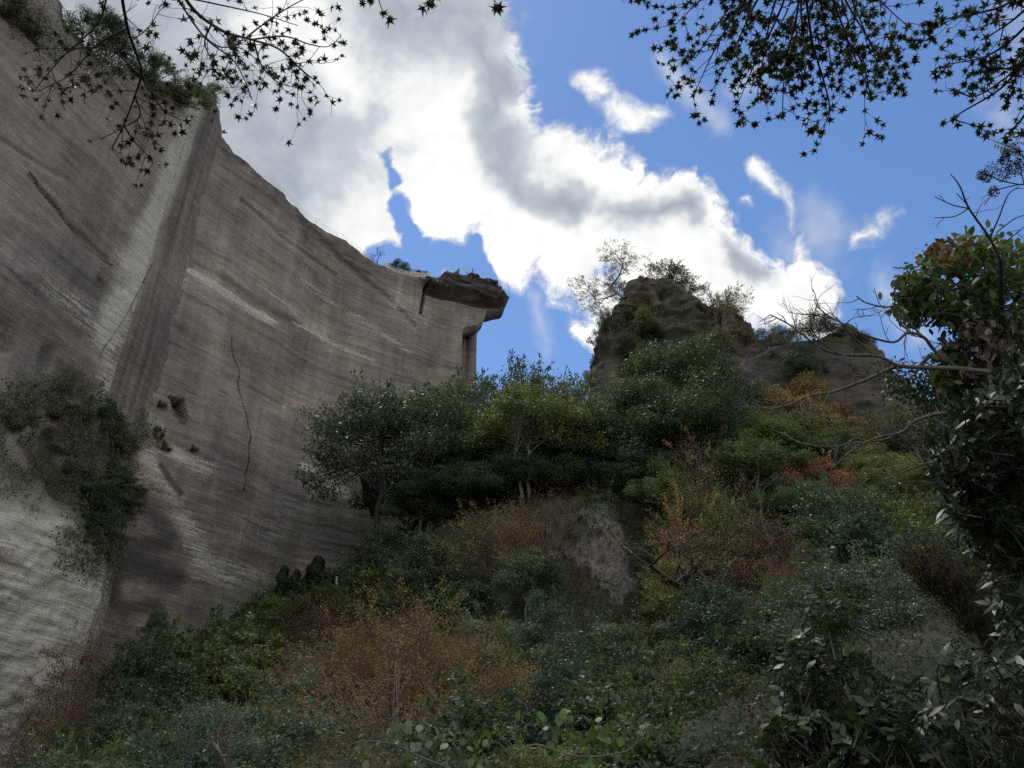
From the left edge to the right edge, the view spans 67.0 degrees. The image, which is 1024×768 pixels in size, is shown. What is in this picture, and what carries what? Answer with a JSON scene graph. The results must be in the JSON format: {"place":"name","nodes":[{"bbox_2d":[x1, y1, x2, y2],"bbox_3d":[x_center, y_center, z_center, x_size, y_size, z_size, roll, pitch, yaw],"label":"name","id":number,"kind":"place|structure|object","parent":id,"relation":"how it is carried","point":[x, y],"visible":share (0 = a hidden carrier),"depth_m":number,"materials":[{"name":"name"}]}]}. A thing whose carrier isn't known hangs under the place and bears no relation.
{"place":"outdoors","nodes":[
{"label":"outdoors","id":0,"kind":"place"},
{"bbox_2d":[0,0,221,767],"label":"quarry cliff","id":1,"kind":"structure","parent":0,"point":[78,213],"depth_m":94.06,"materials":[{"name":"grey stone"}]},
{"bbox_2d":[0,360,157,592],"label":"cliff ivy","id":2,"kind":"object","parent":1,"relation":"attached to","point":[84,500],"visible":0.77,"depth_m":89.42,"materials":[{"name":"green plant"}]},
{"bbox_2d":[63,4,145,73],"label":"evergreen tree","id":3,"kind":"object","parent":1,"relation":"on","point":[117,25],"visible":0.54,"depth_m":110.61,"materials":[{"name":"green plant"}]},
{"bbox_2d":[68,476,141,542],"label":"cliff shrub","id":4,"kind":"object","parent":1,"relation":"on","point":[104,502],"visible":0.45,"depth_m":91.37,"materials":[{"name":"green plant"}]},
{"bbox_2d":[0,0,220,112],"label":"cliff ivy","id":5,"kind":"object","parent":1,"relation":"attached to","point":[64,21],"visible":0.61,"depth_m":99.62,"materials":[{"name":"green plant"}]},
{"bbox_2d":[87,135,508,695],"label":"quarry cliff","id":6,"kind":"structure","parent":0,"point":[286,309],"depth_m":123.89,"materials":[{"name":"grey stone"}]},
{"bbox_2d":[0,447,1017,767],"bbox_3d":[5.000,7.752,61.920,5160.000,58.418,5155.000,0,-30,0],"label":"ground","id":7,"kind":"structure","parent":0,"point":[587,544],"depth_m":79.92,"materials":[{"name":"brown plant"}]},
{"bbox_2d":[0,649,144,767],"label":"russet shrub","id":8,"kind":"object","parent":7,"relation":"on","point":[79,711],"visible":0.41,"depth_m":60.03,"materials":[{"name":"brown plant"}]},
{"bbox_2d":[0,597,156,767],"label":"russet shrub","id":9,"kind":"object","parent":7,"relation":"on","point":[72,673],"visible":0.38,"depth_m":68.30,"materials":[{"name":"brown plant"}]},
{"bbox_2d":[26,721,144,767],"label":"bush","id":10,"kind":"object","parent":7,"relation":"on","point":[117,763],"visible":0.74,"depth_m":22.53,"materials":[{"name":"green plant"}]},
{"bbox_2d":[38,680,191,763],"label":"broadleaf shrub","id":11,"kind":"object","parent":7,"relation":"on","point":[122,712],"visible":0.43,"depth_m":52.37,"materials":[{"name":"green plant"}]},
{"bbox_2d":[71,623,193,718],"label":"broadleaf shrub","id":12,"kind":"object","parent":7,"relation":"on","point":[137,661],"visible":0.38,"depth_m":68.14,"materials":[{"name":"green plant"}]},
{"bbox_2d":[81,708,208,767],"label":"broadleaf shrub","id":13,"kind":"object","parent":7,"relation":"on","point":[126,748],"visible":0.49,"depth_m":35.88,"materials":[{"name":"green plant"}]},
{"bbox_2d":[85,639,253,761],"bbox_3d":[-25.265,25.337,59.528,10.648,10.174,14.481,-8,-31,13],"label":"glossy shrub","id":14,"kind":"object","parent":7,"relation":"on","point":[182,674],"visible":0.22,"depth_m":58.88,"materials":[{"name":"green plant"}]},
{"bbox_2d":[15,0,347,189],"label":"maple tree","id":15,"kind":"object","parent":7,"relation":"on","point":[231,40],"visible":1,"depth_m":4.04,"materials":[{"name":"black plant"}]},
{"bbox_2d":[125,604,246,700],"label":"broadleaf shrub","id":16,"kind":"object","parent":7,"relation":"on","point":[183,649],"visible":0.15,"depth_m":72.31,"materials":[{"name":"green plant"}]},
{"bbox_2d":[125,718,247,767],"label":"glossy shrub","id":17,"kind":"object","parent":7,"relation":"on","point":[201,758],"visible":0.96,"depth_m":25.48,"materials":[{"name":"green plant"}]},
{"bbox_2d":[139,686,274,767],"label":"broadleaf shrub","id":18,"kind":"object","parent":7,"relation":"on","point":[234,752],"visible":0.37,"depth_m":41.46,"materials":[{"name":"green plant"}]},
{"bbox_2d":[157,694,263,767],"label":"leafy green shrub","id":19,"kind":"object","parent":7,"relation":"on","point":[217,749],"visible":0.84,"depth_m":27.75,"materials":[{"name":"green plant"}]},
{"bbox_2d":[140,611,291,704],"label":"broadleaf shrub","id":20,"kind":"object","parent":7,"relation":"on","point":[256,656],"visible":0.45,"depth_m":66.61,"materials":[{"name":"green plant"}]},
{"bbox_2d":[195,579,310,650],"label":"broadleaf shrub","id":21,"kind":"object","parent":7,"relation":"on","point":[269,603],"visible":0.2,"depth_m":82.02,"materials":[{"name":"green plant"}]},
{"bbox_2d":[174,645,340,766],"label":"broadleaf shrub","id":22,"kind":"object","parent":7,"relation":"on","point":[239,672],"visible":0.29,"depth_m":47.53,"materials":[{"name":"green plant"}]},
{"bbox_2d":[244,693,372,767],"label":"broadleaf shrub","id":23,"kind":"object","parent":7,"relation":"on","point":[292,736],"visible":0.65,"depth_m":36.25,"materials":[{"name":"green plant"}]},
{"bbox_2d":[246,595,425,730],"bbox_3d":[-12.321,22.620,60.789,12.650,12.494,17.059,-24,-38,35],"label":"russet shrub","id":24,"kind":"object","parent":7,"relation":"on","point":[344,654],"visible":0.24,"depth_m":59.64,"materials":[{"name":"brown plant"}]},
{"bbox_2d":[229,627,492,767],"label":"russet shrub","id":25,"kind":"object","parent":7,"relation":"on","point":[371,718],"visible":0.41,"depth_m":45.19,"materials":[{"name":"brown plant"}]},
{"bbox_2d":[313,548,410,617],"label":"broadleaf shrub","id":26,"kind":"object","parent":7,"relation":"on","point":[369,581],"visible":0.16,"depth_m":90.04,"materials":[{"name":"green plant"}]},
{"bbox_2d":[332,516,416,586],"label":"broadleaf shrub","id":27,"kind":"object","parent":7,"relation":"on","point":[367,556],"visible":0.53,"depth_m":97.59,"materials":[{"name":"green plant"}]},
{"bbox_2d":[291,563,486,728],"bbox_3d":[-8.771,20.828,58.895,14.582,14.403,19.665,-4,-30,7],"label":"russet shrub","id":28,"kind":"object","parent":7,"relation":"on","point":[402,653],"visible":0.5,"depth_m":56.48,"materials":[{"name":"brown plant"}]},
{"bbox_2d":[289,365,494,549],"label":"spreading tree","id":29,"kind":"object","parent":7,"relation":"on","point":[347,433],"visible":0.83,"depth_m":106.05,"materials":[{"name":"green plant"}]},
{"bbox_2d":[343,547,474,624],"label":"broadleaf shrub","id":30,"kind":"object","parent":7,"relation":"on","point":[402,573],"visible":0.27,"depth_m":82.17,"materials":[{"name":"green plant"}]},
{"bbox_2d":[373,483,464,533],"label":"evergreen tree","id":31,"kind":"object","parent":7,"relation":"on","point":[421,507],"visible":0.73,"depth_m":102.44,"materials":[{"name":"green plant"}]},
{"bbox_2d":[356,379,489,530],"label":"spreading tree","id":32,"kind":"object","parent":7,"relation":"on","point":[445,409],"visible":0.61,"depth_m":107.87,"materials":[{"name":"green plant"}]},
{"bbox_2d":[355,717,491,767],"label":"vine","id":33,"kind":"object","parent":7,"relation":"on","point":[425,743],"visible":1,"depth_m":4.17,"materials":[{"name":"green plant"}]},
{"bbox_2d":[377,519,476,605],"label":"broadleaf shrub","id":34,"kind":"object","parent":7,"relation":"on","point":[427,546],"visible":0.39,"depth_m":86.98,"materials":[{"name":"green plant"}]},
{"bbox_2d":[393,463,484,519],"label":"evergreen tree","id":35,"kind":"object","parent":7,"relation":"on","point":[421,482],"visible":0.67,"depth_m":101.30,"materials":[{"name":"green plant"}]},
{"bbox_2d":[402,565,492,629],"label":"glossy shrub","id":36,"kind":"object","parent":7,"relation":"on","point":[483,596],"visible":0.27,"depth_m":76.88,"materials":[{"name":"green plant"}]},
{"bbox_2d":[396,695,513,767],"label":"broadleaf shrub","id":37,"kind":"object","parent":7,"relation":"on","point":[451,734],"visible":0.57,"depth_m":25.12,"materials":[{"name":"green plant"}]},
{"bbox_2d":[376,596,538,725],"bbox_3d":[-3.762,20.676,54.418,11.414,11.274,15.393,-1,-30,1],"label":"russet shrub","id":38,"kind":"object","parent":7,"relation":"on","point":[469,657],"visible":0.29,"depth_m":53.53,"materials":[{"name":"brown plant"}]},
{"bbox_2d":[422,458,536,513],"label":"evergreen tree","id":39,"kind":"object","parent":7,"relation":"on","point":[485,490],"visible":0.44,"depth_m":101.69,"materials":[{"name":"green plant"}]},
{"bbox_2d":[390,663,571,767],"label":"glossy shrub","id":40,"kind":"object","parent":7,"relation":"on","point":[470,707],"visible":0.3,"depth_m":33.72,"materials":[{"name":"green plant"}]},
{"bbox_2d":[409,497,553,591],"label":"twiggy shrub","id":41,"kind":"object","parent":7,"relation":"on","point":[484,536],"visible":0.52,"depth_m":85.50,"materials":[{"name":"green plant"}]},
{"bbox_2d":[412,592,572,704],"bbox_3d":[-1.237,21.516,59.807,13.260,9.708,11.059,4,-30,-7],"label":"broadleaf shrub","id":42,"kind":"object","parent":7,"relation":"on","point":[483,629],"visible":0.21,"depth_m":58.75,"materials":[{"name":"green plant"}]},
{"bbox_2d":[456,632,564,725],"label":"russet shrub","id":43,"kind":"object","parent":7,"relation":"on","point":[518,681],"visible":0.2,"depth_m":47.77,"materials":[{"name":"brown plant"}]},
{"bbox_2d":[8,457,1017,767],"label":"undergrowth","id":44,"kind":"object","parent":7,"relation":"on","point":[500,605],"visible":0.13,"depth_m":46.49,"materials":[{"name":"green plant"}]},
{"bbox_2d":[451,447,582,497],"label":"evergreen tree","id":45,"kind":"object","parent":7,"relation":"on","point":[509,462],"visible":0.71,"depth_m":98.63,"materials":[{"name":"green plant"}]},
{"bbox_2d":[473,500,571,587],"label":"twiggy shrub","id":46,"kind":"object","parent":7,"relation":"on","point":[528,536],"visible":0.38,"depth_m":82.06,"materials":[{"name":"brown plant"}]},
{"bbox_2d":[452,380,597,501],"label":"layered tree","id":47,"kind":"object","parent":7,"relation":"on","point":[512,403],"visible":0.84,"depth_m":100.95,"materials":[{"name":"green plant"}]},
{"bbox_2d":[471,710,582,767],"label":"broadleaf shrub","id":48,"kind":"object","parent":7,"relation":"on","point":[548,760],"visible":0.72,"depth_m":24.80,"materials":[{"name":"green plant"}]},
{"bbox_2d":[488,545,566,620],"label":"broadleaf tree","id":49,"kind":"object","parent":7,"relation":"on","point":[530,563],"visible":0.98,"depth_m":73.31,"materials":[{"name":"green plant"}]},
{"bbox_2d":[473,644,607,767],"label":"glossy shrub","id":50,"kind":"object","parent":7,"relation":"on","point":[559,676],"visible":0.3,"depth_m":42.18,"materials":[{"name":"green plant"}]},
{"bbox_2d":[476,570,606,688],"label":"broadleaf shrub","id":51,"kind":"object","parent":7,"relation":"on","point":[542,638],"visible":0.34,"depth_m":63.24,"materials":[{"name":"green plant"}]},
{"bbox_2d":[492,486,590,555],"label":"twiggy shrub","id":52,"kind":"object","parent":7,"relation":"on","point":[562,524],"visible":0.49,"depth_m":86.12,"materials":[{"name":"brown plant"}]},
{"bbox_2d":[493,396,625,487],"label":"broadleaf tree","id":53,"kind":"object","parent":7,"relation":"on","point":[557,429],"visible":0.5,"depth_m":101.58,"materials":[{"name":"green plant"}]},
{"bbox_2d":[507,451,620,493],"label":"evergreen tree","id":54,"kind":"object","parent":7,"relation":"on","point":[554,472],"visible":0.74,"depth_m":98.21,"materials":[{"name":"green plant"}]},
{"bbox_2d":[476,701,654,767],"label":"vine","id":55,"kind":"object","parent":7,"relation":"on","point":[601,732],"visible":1,"depth_m":4.19,"materials":[{"name":"green plant"}]},
{"bbox_2d":[515,609,683,702],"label":"glossy shrub","id":56,"kind":"object","parent":7,"relation":"on","point":[613,670],"visible":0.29,"depth_m":49.21,"materials":[{"name":"green plant"}]},
{"bbox_2d":[536,640,687,767],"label":"glossy shrub","id":57,"kind":"object","parent":7,"relation":"on","point":[588,709],"visible":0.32,"depth_m":34.72,"materials":[{"name":"green plant"}]},
{"bbox_2d":[564,456,683,501],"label":"evergreen tree","id":58,"kind":"object","parent":7,"relation":"on","point":[622,482],"visible":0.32,"depth_m":96.21,"materials":[{"name":"green plant"}]},
{"bbox_2d":[550,602,701,681],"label":"broadleaf shrub","id":59,"kind":"object","parent":7,"relation":"on","point":[662,628],"visible":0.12,"depth_m":55.39,"materials":[{"name":"green plant"}]},
{"bbox_2d":[567,434,697,496],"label":"evergreen tree","id":60,"kind":"object","parent":7,"relation":"on","point":[640,457],"visible":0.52,"depth_m":97.84,"materials":[{"name":"green plant"}]},
{"bbox_2d":[559,685,717,767],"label":"glossy shrub","id":61,"kind":"object","parent":7,"relation":"on","point":[653,748],"visible":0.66,"depth_m":22.57,"materials":[{"name":"green plant"}]},
{"bbox_2d":[565,637,722,711],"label":"broadleaf shrub","id":62,"kind":"object","parent":7,"relation":"on","point":[663,676],"visible":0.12,"depth_m":44.21,"materials":[{"name":"green plant"}]},
{"bbox_2d":[622,456,701,534],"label":"broadleaf tree","id":63,"kind":"object","parent":7,"relation":"on","point":[653,486],"visible":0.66,"depth_m":90.31,"materials":[{"name":"green plant"}]},
{"bbox_2d":[587,370,738,472],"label":"evergreen tree","id":64,"kind":"object","parent":7,"relation":"on","point":[625,401],"visible":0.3,"depth_m":103.52,"materials":[{"name":"green plant"}]},
{"bbox_2d":[593,524,748,631],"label":"bare tree","id":65,"kind":"object","parent":7,"relation":"on","point":[685,577],"visible":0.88,"depth_m":65.18,"materials":[{"name":"brown plant"}]},
{"bbox_2d":[627,542,717,644],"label":"autumn shrub","id":66,"kind":"object","parent":7,"relation":"on","point":[660,598],"visible":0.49,"depth_m":71.68,"materials":[{"name":"green plant"}]},
{"bbox_2d":[609,382,738,480],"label":"evergreen tree","id":67,"kind":"object","parent":7,"relation":"on","point":[638,418],"visible":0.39,"depth_m":97.44,"materials":[{"name":"green plant"}]},
{"bbox_2d":[601,325,768,483],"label":"evergreen tree","id":68,"kind":"object","parent":7,"relation":"on","point":[668,363],"visible":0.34,"depth_m":110.74,"materials":[{"name":"green plant"}]},
{"bbox_2d":[635,482,750,605],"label":"autumn shrub","id":69,"kind":"object","parent":7,"relation":"on","point":[683,533],"visible":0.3,"depth_m":79.48,"materials":[{"name":"brown plant"}]},
{"bbox_2d":[645,363,749,483],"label":"evergreen tree","id":70,"kind":"object","parent":7,"relation":"on","point":[712,398],"visible":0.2,"depth_m":100.31,"materials":[{"name":"green plant"}]},
{"bbox_2d":[642,441,776,569],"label":"twiggy shrub","id":71,"kind":"object","parent":7,"relation":"on","point":[695,500],"visible":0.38,"depth_m":85.62,"materials":[{"name":"green plant"}]},
{"bbox_2d":[657,563,765,658],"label":"glossy shrub","id":72,"kind":"object","parent":7,"relation":"on","point":[726,618],"visible":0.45,"depth_m":55.90,"materials":[{"name":"green plant"}]},
{"bbox_2d":[658,647,768,717],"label":"glossy shrub","id":73,"kind":"object","parent":7,"relation":"on","point":[699,675],"visible":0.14,"depth_m":34.09,"materials":[{"name":"green plant"}]},
{"bbox_2d":[685,483,767,599],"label":"tree","id":74,"kind":"object","parent":7,"relation":"on","point":[725,509],"visible":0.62,"depth_m":77.47,"materials":[{"name":"green plant"}]},
{"bbox_2d":[679,351,779,425],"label":"evergreen tree","id":75,"kind":"object","parent":7,"relation":"on","point":[727,362],"visible":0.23,"depth_m":110.30,"materials":[{"name":"green plant"}]},
{"bbox_2d":[680,590,819,685],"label":"glossy shrub","id":76,"kind":"object","parent":7,"relation":"on","point":[755,648],"visible":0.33,"depth_m":43.39,"materials":[{"name":"green plant"}]},
{"bbox_2d":[689,493,812,609],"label":"twiggy shrub","id":77,"kind":"object","parent":7,"relation":"on","point":[747,580],"visible":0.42,"depth_m":71.69,"materials":[{"name":"green plant"}]},
{"bbox_2d":[690,433,831,532],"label":"broadleaf tree","id":78,"kind":"object","parent":7,"relation":"on","point":[734,455],"visible":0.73,"depth_m":88.43,"materials":[{"name":"green plant"}]},
{"bbox_2d":[716,408,823,485],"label":"broadleaf tree","id":79,"kind":"object","parent":7,"relation":"on","point":[761,429],"visible":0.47,"depth_m":96.11,"materials":[{"name":"green plant"}]},
{"bbox_2d":[740,470,839,542],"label":"broadleaf tree","id":80,"kind":"object","parent":7,"relation":"on","point":[788,496],"visible":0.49,"depth_m":81.08,"materials":[{"name":"green plant"}]},
{"bbox_2d":[760,368,848,428],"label":"autumn tree","id":81,"kind":"object","parent":7,"relation":"on","point":[801,390],"visible":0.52,"depth_m":110.81,"materials":[{"name":"orange plant"}]},
{"bbox_2d":[714,546,911,626],"bbox_3d":[21.345,14.828,54.635,13.897,6.991,9.446,-9,-31,15],"label":"broadleaf shrub","id":82,"kind":"object","parent":7,"relation":"on","point":[752,601],"visible":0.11,"depth_m":53.97,"materials":[{"name":"green plant"}]},
{"bbox_2d":[623,0,1023,157],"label":"maple tree","id":83,"kind":"object","parent":7,"relation":"on","point":[775,58],"visible":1,"depth_m":4.04,"materials":[{"name":"green plant"}]},
{"bbox_2d":[735,533,932,653],"bbox_3d":[16.559,11.646,40.104,10.849,7.270,8.530,-15,-33,25],"label":"glossy tree","id":84,"kind":"object","parent":7,"relation":"on","point":[854,580],"visible":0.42,"depth_m":39.41,"materials":[{"name":"green plant"}]},
{"bbox_2d":[752,583,930,767],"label":"evergreen shrub","id":85,"kind":"object","parent":7,"relation":"on","point":[828,717],"visible":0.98,"depth_m":4.12,"materials":[{"name":"green plant"}]},
{"bbox_2d":[774,466,930,562],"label":"glossy tree","id":86,"kind":"object","parent":7,"relation":"on","point":[809,529],"visible":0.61,"depth_m":66.58,"materials":[{"name":"green plant"}]},
{"bbox_2d":[738,269,1020,514],"bbox_3d":[3.864,1.935,6.525,3.046,6.346,1.562,8,-31,-13],"label":"bare tree","id":87,"kind":"object","parent":7,"relation":"on","point":[955,367],"visible":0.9,"depth_m":7.56,"materials":[{"name":"brown plant"}]},
{"bbox_2d":[790,492,969,592],"bbox_3d":[27.099,12.877,57.297,12.955,10.812,9.714,-13,-33,22],"label":"glossy shrub","id":88,"kind":"object","parent":7,"relation":"on","point":[850,526],"visible":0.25,"depth_m":55.86,"materials":[{"name":"green plant"}]},
{"bbox_2d":[825,455,938,520],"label":"broadleaf tree","id":89,"kind":"object","parent":7,"relation":"on","point":[911,480],"visible":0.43,"depth_m":76.34,"materials":[{"name":"green plant"}]},
{"bbox_2d":[840,566,944,638],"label":"glossy shrub","id":90,"kind":"object","parent":7,"relation":"on","point":[891,606],"visible":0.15,"depth_m":32.89,"materials":[{"name":"green plant"}]},
{"bbox_2d":[855,393,941,464],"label":"tree","id":91,"kind":"object","parent":7,"relation":"on","point":[904,421],"visible":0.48,"depth_m":107.16,"materials":[{"name":"green plant"}]},
{"bbox_2d":[867,484,964,558],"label":"broadleaf shrub","id":92,"kind":"object","parent":7,"relation":"on","point":[916,511],"visible":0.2,"depth_m":62.27,"materials":[{"name":"green plant"}]},
{"bbox_2d":[863,219,1023,457],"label":"broadleaf tree","id":93,"kind":"object","parent":7,"relation":"on","point":[981,330],"visible":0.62,"depth_m":7.77,"materials":[{"name":"green plant"}]},
{"bbox_2d":[874,632,1023,767],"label":"evergreen shrub","id":94,"kind":"object","parent":7,"relation":"on","point":[983,697],"visible":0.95,"depth_m":3.59,"materials":[{"name":"green plant"}]},
{"bbox_2d":[888,528,1009,666],"bbox_3d":[4.708,2.454,7.572,2.001,1.933,0.896,6,-31,-10],"label":"bush","id":95,"kind":"object","parent":7,"relation":"on","point":[949,581],"visible":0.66,"depth_m":7.48,"materials":[{"name":"brown plant"}]},
{"bbox_2d":[915,349,1023,646],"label":"evergreen shrub","id":96,"kind":"object","parent":7,"relation":"on","point":[974,469],"visible":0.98,"depth_m":4.93,"materials":[{"name":"green plant"}]},
{"bbox_2d":[934,128,1023,365],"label":"seed tree","id":97,"kind":"object","parent":7,"relation":"on","point":[1001,302],"visible":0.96,"depth_m":6.99,"materials":[{"name":"black plant"}]},
{"bbox_2d":[961,529,1023,764],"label":"evergreen shrub","id":98,"kind":"object","parent":7,"relation":"on","point":[1007,578],"visible":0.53,"depth_m":4.80,"materials":[{"name":"green plant"}]},
{"bbox_2d":[60,0,1023,422],"label":"sky","id":99,"kind":"structure","parent":0,"point":[510,146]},
{"bbox_2d":[588,275,761,399],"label":"rock peak","id":100,"kind":"object","parent":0,"point":[639,286],"visible":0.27,"depth_m":144.09,"materials":[{"name":"grey stone"}]},
{"bbox_2d":[566,238,652,317],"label":"bare tree","id":101,"kind":"object","parent":100,"relation":"on","point":[611,287],"visible":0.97,"depth_m":153.06,"materials":[{"name":"brown plant"}]},
{"bbox_2d":[702,305,767,379],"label":"rock crag","id":102,"kind":"structure","parent":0,"point":[728,318],"depth_m":131.72,"materials":[{"name":"grey stone"}]},
{"bbox_2d":[688,322,938,481],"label":"rock ridge","id":103,"kind":"object","parent":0,"point":[753,368],"visible":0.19,"depth_m":118.38,"materials":[{"name":"grey stone"}]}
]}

